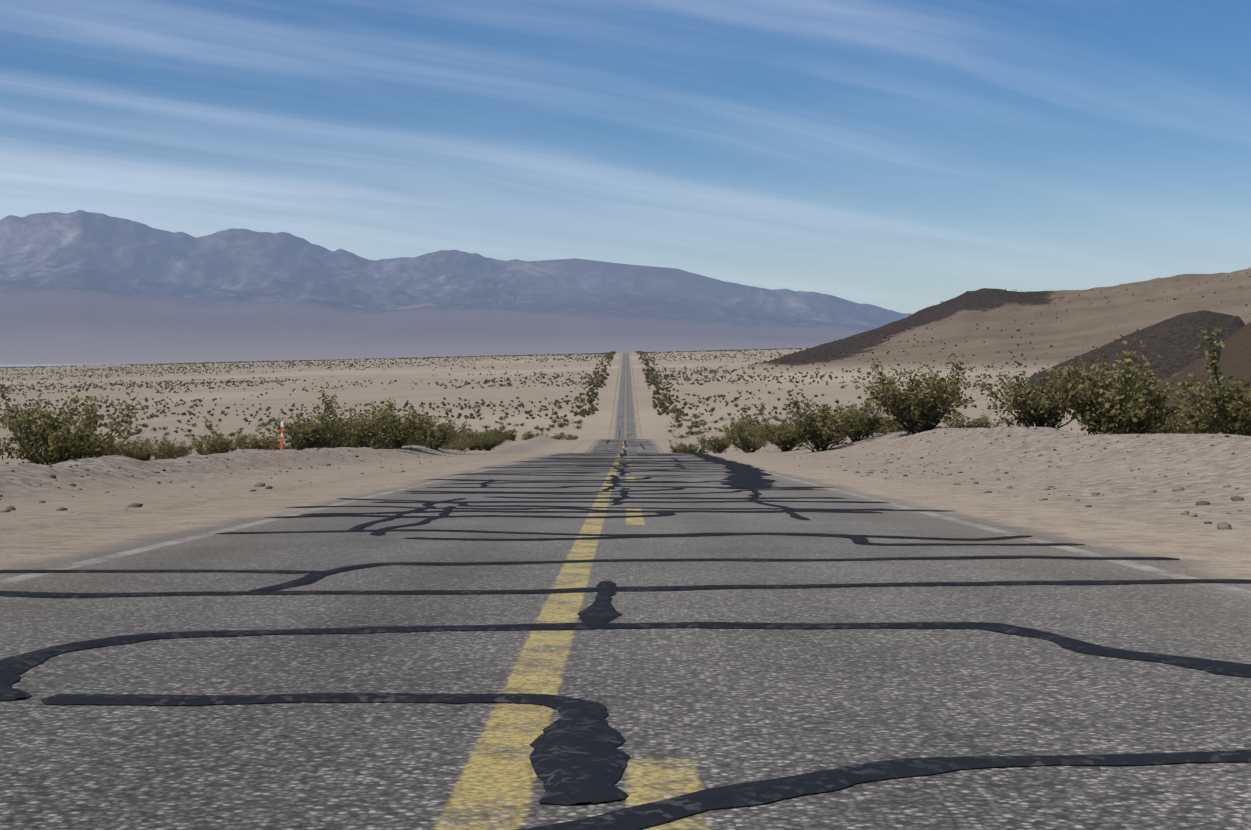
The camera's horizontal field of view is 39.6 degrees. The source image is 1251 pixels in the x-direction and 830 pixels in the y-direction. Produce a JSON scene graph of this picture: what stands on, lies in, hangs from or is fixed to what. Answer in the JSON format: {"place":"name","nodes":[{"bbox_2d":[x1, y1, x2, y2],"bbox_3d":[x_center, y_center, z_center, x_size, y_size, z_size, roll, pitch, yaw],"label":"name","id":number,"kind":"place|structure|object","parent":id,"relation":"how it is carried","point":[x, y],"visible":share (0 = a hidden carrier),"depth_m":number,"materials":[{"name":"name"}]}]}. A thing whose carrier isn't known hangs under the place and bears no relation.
{"place":"outdoors","nodes":[
{"label":"outdoors","id":0,"kind":"place"},
{"bbox_2d":[0,353,1250,829],"bbox_3d":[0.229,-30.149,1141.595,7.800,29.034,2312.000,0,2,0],"label":"road","id":1,"kind":"structure","parent":0,"point":[690,709],"depth_m":4.93,"materials":[{"name":"grey asphalt"}]},
{"bbox_2d":[0,429,1250,829],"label":"tar crack seal","id":2,"kind":"object","parent":1,"relation":"on","point":[576,757],"visible":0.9,"depth_m":5.31,"materials":[{"name":"black asphalt"}]},
{"bbox_2d":[0,210,1250,540],"bbox_3d":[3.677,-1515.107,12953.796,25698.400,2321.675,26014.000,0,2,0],"label":"desert ground","id":3,"kind":"structure","parent":0,"point":[80,290],"depth_m":987.25,"materials":[{"name":"beige sand"}]},
{"bbox_2d":[0,384,153,464],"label":"creosote bush","id":4,"kind":"object","parent":3,"relation":"on","point":[57,440],"visible":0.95,"depth_m":43.78,"materials":[{"name":"green plant"}]},
{"bbox_2d":[83,438,129,456],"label":"creosote bush","id":5,"kind":"object","parent":3,"relation":"on","point":[114,452],"visible":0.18,"depth_m":61.85,"materials":[{"name":"green plant"}]},
{"bbox_2d":[111,436,160,457],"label":"creosote bush","id":6,"kind":"object","parent":3,"relation":"on","point":[147,440],"visible":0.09,"depth_m":79.98,"materials":[{"name":"green plant"}]},
{"bbox_2d":[117,438,181,460],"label":"creosote bush","id":7,"kind":"object","parent":3,"relation":"on","point":[142,453],"visible":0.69,"depth_m":51.94,"materials":[{"name":"green plant"}]},
{"bbox_2d":[140,434,194,458],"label":"creosote bush","id":8,"kind":"object","parent":3,"relation":"on","point":[171,451],"visible":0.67,"depth_m":69.91,"materials":[{"name":"green plant"}]},
{"bbox_2d":[187,416,255,454],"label":"creosote bush","id":9,"kind":"object","parent":3,"relation":"on","point":[216,445],"visible":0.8,"depth_m":55.98,"materials":[{"name":"green plant"}]},
{"bbox_2d":[232,428,296,449],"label":"creosote bush","id":10,"kind":"object","parent":3,"relation":"on","point":[257,445],"visible":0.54,"depth_m":69.75,"materials":[{"name":"green plant"}]},
{"bbox_2d":[280,420,283,449],"bbox_3d":[-10.892,0.829,55.040,0.130,1.315,0.050,1,2,-4],"label":"marker post","id":11,"kind":"object","parent":3,"relation":"on","point":[281,436],"visible":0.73,"depth_m":55.03,"materials":[{"name":"orange plastic"}]},
{"bbox_2d":[255,394,361,449],"bbox_3d":[-11.054,0.458,59.974,2.636,2.362,3.219,-2,2,-42],"label":"creosote bush","id":12,"kind":"object","parent":3,"relation":"on","point":[311,434],"visible":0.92,"depth_m":59.69,"materials":[{"name":"green plant"}]},
{"bbox_2d":[290,389,410,449],"bbox_3d":[-9.826,0.287,63.096,3.629,2.440,2.972,1,2,33],"label":"creosote bush","id":13,"kind":"object","parent":3,"relation":"on","point":[360,433],"visible":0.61,"depth_m":62.84,"materials":[{"name":"green plant"}]},
{"bbox_2d":[358,435,389,448],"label":"creosote bush","id":14,"kind":"object","parent":3,"relation":"on","point":[373,447],"visible":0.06,"depth_m":84.63,"materials":[{"name":"green plant"}]},
{"bbox_2d":[340,397,435,448],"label":"creosote bush","id":15,"kind":"object","parent":3,"relation":"on","point":[412,428],"visible":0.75,"depth_m":65.79,"materials":[{"name":"green plant"}]},
{"bbox_2d":[371,427,448,448],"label":"creosote bush","id":16,"kind":"object","parent":3,"relation":"on","point":[413,443],"visible":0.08,"depth_m":87.05,"materials":[{"name":"green plant"}]},
{"bbox_2d":[410,414,465,450],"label":"creosote bush","id":17,"kind":"object","parent":3,"relation":"on","point":[431,439],"visible":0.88,"depth_m":71.80,"materials":[{"name":"green plant"}]},
{"bbox_2d":[441,445,458,449],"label":"creosote bush","id":18,"kind":"object","parent":3,"relation":"on","point":[452,448],"visible":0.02,"depth_m":101.97,"materials":[{"name":"green plant"}]},
{"bbox_2d":[442,434,465,448],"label":"creosote bush","id":19,"kind":"object","parent":3,"relation":"on","point":[450,447],"visible":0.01,"depth_m":110.76,"materials":[{"name":"green plant"}]},
{"bbox_2d":[436,427,474,448],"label":"creosote bush","id":20,"kind":"object","parent":3,"relation":"on","point":[465,439],"visible":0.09,"depth_m":121.73,"materials":[{"name":"green plant"}]},
{"bbox_2d":[444,439,471,451],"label":"creosote bush","id":21,"kind":"object","parent":3,"relation":"on","point":[462,447],"visible":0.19,"depth_m":116.76,"materials":[{"name":"green plant"}]},
{"bbox_2d":[459,420,495,449],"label":"creosote bush","id":22,"kind":"object","parent":3,"relation":"on","point":[472,435],"visible":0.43,"depth_m":142.03,"materials":[{"name":"green plant"}]},
{"bbox_2d":[470,434,487,450],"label":"creosote bush","id":23,"kind":"object","parent":3,"relation":"on","point":[476,444],"visible":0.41,"depth_m":139.16,"materials":[{"name":"green plant"}]},
{"bbox_2d":[478,434,500,450],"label":"creosote bush","id":24,"kind":"object","parent":3,"relation":"on","point":[488,445],"visible":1,"depth_m":135.48,"materials":[{"name":"green plant"}]},
{"bbox_2d":[481,433,504,446],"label":"creosote bush","id":25,"kind":"object","parent":3,"relation":"on","point":[498,438],"visible":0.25,"depth_m":147.74,"materials":[{"name":"green plant"}]},
{"bbox_2d":[481,427,513,442],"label":"creosote bush","id":26,"kind":"object","parent":3,"relation":"on","point":[496,431],"visible":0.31,"depth_m":157.55,"materials":[{"name":"green plant"}]},
{"bbox_2d":[490,429,517,436],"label":"creosote bush","id":27,"kind":"object","parent":3,"relation":"on","point":[512,432],"visible":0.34,"depth_m":178.89,"materials":[{"name":"green plant"}]},
{"bbox_2d":[503,428,532,440],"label":"creosote bush","id":28,"kind":"object","parent":3,"relation":"on","point":[512,437],"visible":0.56,"depth_m":183.85,"materials":[{"name":"green plant"}]},
{"bbox_2d":[523,431,543,439],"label":"creosote bush","id":29,"kind":"object","parent":3,"relation":"on","point":[529,433],"visible":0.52,"depth_m":200.00,"materials":[{"name":"green plant"}]},
{"bbox_2d":[551,417,561,423],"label":"creosote bush","id":30,"kind":"object","parent":3,"relation":"on","point":[554,421],"visible":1,"depth_m":494.06,"materials":[{"name":"green plant"}]},
{"bbox_2d":[551,421,563,427],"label":"creosote bush","id":31,"kind":"object","parent":3,"relation":"on","point":[560,425],"visible":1,"depth_m":472.36,"materials":[{"name":"green plant"}]},
{"bbox_2d":[565,434,575,439],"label":"creosote bush","id":32,"kind":"object","parent":3,"relation":"on","point":[571,438],"visible":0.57,"depth_m":397.55,"materials":[{"name":"green plant"}]},
{"bbox_2d":[569,419,582,423],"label":"creosote bush","id":33,"kind":"object","parent":3,"relation":"on","point":[578,422],"visible":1,"depth_m":486.32,"materials":[{"name":"green plant"}]},
{"bbox_2d":[0,267,1250,428],"bbox_3d":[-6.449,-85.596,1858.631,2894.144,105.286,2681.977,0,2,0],"label":"shrubs","id":34,"kind":"object","parent":3,"relation":"on","point":[583,412],"visible":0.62,"depth_m":841.80,"materials":[{"name":"green plant"}]},
{"bbox_2d":[0,426,1250,529],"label":"rocks","id":35,"kind":"object","parent":3,"relation":"on","point":[1222,525],"visible":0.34,"depth_m":24.23,"materials":[{"name":"beige stone"}]},
{"bbox_2d":[667,422,682,427],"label":"creosote bush","id":36,"kind":"object","parent":3,"relation":"on","point":[679,425],"visible":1,"depth_m":460.52,"materials":[{"name":"green plant"}]},
{"bbox_2d":[671,415,684,419],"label":"creosote bush","id":37,"kind":"object","parent":3,"relation":"on","point":[677,417],"visible":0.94,"depth_m":500.03,"materials":[{"name":"green plant"}]},
{"bbox_2d":[668,437,708,452],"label":"creosote bush","id":38,"kind":"object","parent":3,"relation":"on","point":[686,449],"visible":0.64,"depth_m":89.99,"materials":[{"name":"green plant"}]},
{"bbox_2d":[697,421,707,425],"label":"creosote bush","id":39,"kind":"object","parent":3,"relation":"on","point":[702,424],"visible":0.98,"depth_m":472.76,"materials":[{"name":"green plant"}]},
{"bbox_2d":[695,425,730,453],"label":"creosote bush","id":40,"kind":"object","parent":3,"relation":"on","point":[718,446],"visible":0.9,"depth_m":77.93,"materials":[{"name":"green plant"}]},
{"bbox_2d":[722,422,753,435],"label":"creosote bush","id":41,"kind":"object","parent":3,"relation":"on","point":[739,426],"visible":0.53,"depth_m":168.44,"materials":[{"name":"green plant"}]},
{"bbox_2d":[731,419,751,434],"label":"creosote bush","id":42,"kind":"object","parent":3,"relation":"on","point":[732,424],"visible":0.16,"depth_m":174.63,"materials":[{"name":"green plant"}]},
{"bbox_2d":[723,424,771,452],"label":"creosote bush","id":43,"kind":"object","parent":3,"relation":"on","point":[747,445],"visible":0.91,"depth_m":69.81,"materials":[{"name":"green plant"}]},
{"bbox_2d":[742,418,762,437],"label":"creosote bush","id":44,"kind":"object","parent":3,"relation":"on","point":[744,430],"visible":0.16,"depth_m":162.88,"materials":[{"name":"green plant"}]},
{"bbox_2d":[747,419,772,437],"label":"creosote bush","id":45,"kind":"object","parent":3,"relation":"on","point":[751,433],"visible":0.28,"depth_m":156.22,"materials":[{"name":"green plant"}]},
{"bbox_2d":[749,421,787,441],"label":"creosote bush","id":46,"kind":"object","parent":3,"relation":"on","point":[767,429],"visible":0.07,"depth_m":145.85,"materials":[{"name":"green plant"}]},
{"bbox_2d":[753,414,807,451],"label":"creosote bush","id":47,"kind":"object","parent":3,"relation":"on","point":[783,443],"visible":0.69,"depth_m":63.84,"materials":[{"name":"green plant"}]},
{"bbox_2d":[737,393,871,452],"bbox_3d":[5.882,0.286,55.598,4.345,1.964,3.672,0,2,-14],"label":"creosote bush","id":48,"kind":"object","parent":3,"relation":"on","point":[818,431],"visible":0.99,"depth_m":55.73,"materials":[{"name":"green plant"}]},
{"bbox_2d":[814,396,897,441],"bbox_3d":[8.071,0.145,57.703,2.917,1.626,3.452,0,2,-15],"label":"creosote bush","id":49,"kind":"object","parent":3,"relation":"on","point":[861,425],"visible":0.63,"depth_m":57.80,"materials":[{"name":"green plant"}]},
{"bbox_2d":[837,408,895,435],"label":"creosote bush","id":50,"kind":"object","parent":3,"relation":"on","point":[880,420],"depth_m":85.06,"materials":[{"name":"green plant"}]},
{"bbox_2d":[874,417,916,432],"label":"creosote bush","id":51,"kind":"object","parent":3,"relation":"on","point":[884,430],"visible":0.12,"depth_m":77.09,"materials":[{"name":"green plant"}]},
{"bbox_2d":[853,353,986,435],"bbox_3d":[8.943,-0.577,52.094,3.566,2.550,4.712,1,2,22],"label":"creosote bush","id":52,"kind":"object","parent":3,"relation":"on","point":[922,413],"visible":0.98,"depth_m":51.51,"materials":[{"name":"green plant"}]},
{"bbox_2d":[938,409,1010,427],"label":"creosote bush","id":53,"kind":"object","parent":3,"relation":"on","point":[972,424],"visible":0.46,"depth_m":57.87,"materials":[{"name":"green plant"}]},
{"bbox_2d":[962,356,1115,429],"bbox_3d":[11.070,-0.455,43.891,4.087,2.100,3.454,2,2,43],"label":"creosote bush","id":54,"kind":"object","parent":3,"relation":"on","point":[1049,416],"visible":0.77,"depth_m":43.74,"materials":[{"name":"green plant"}]},
{"bbox_2d":[1027,338,1214,434],"bbox_3d":[11.991,-0.430,41.903,3.642,2.841,4.813,-1,2,-28],"label":"creosote bush","id":55,"kind":"object","parent":3,"relation":"on","point":[1125,409],"visible":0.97,"depth_m":41.78,"materials":[{"name":"green plant"}]},
{"bbox_2d":[1140,389,1229,433],"bbox_3d":[14.413,0.406,44.018,3.579,2.113,2.708,0,2,13],"label":"creosote bush","id":56,"kind":"object","parent":3,"relation":"on","point":[1181,428],"visible":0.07,"depth_m":44.07,"materials":[{"name":"green plant"}]},
{"bbox_2d":[1171,328,1250,435],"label":"creosote bush","id":57,"kind":"object","parent":3,"relation":"on","point":[1225,405],"visible":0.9,"depth_m":35.41,"materials":[{"name":"green plant"}]},
{"bbox_2d":[0,0,1250,313],"label":"sky","id":58,"kind":"structure","parent":0,"point":[901,156],"materials":[{"name":"blue"}]}
]}

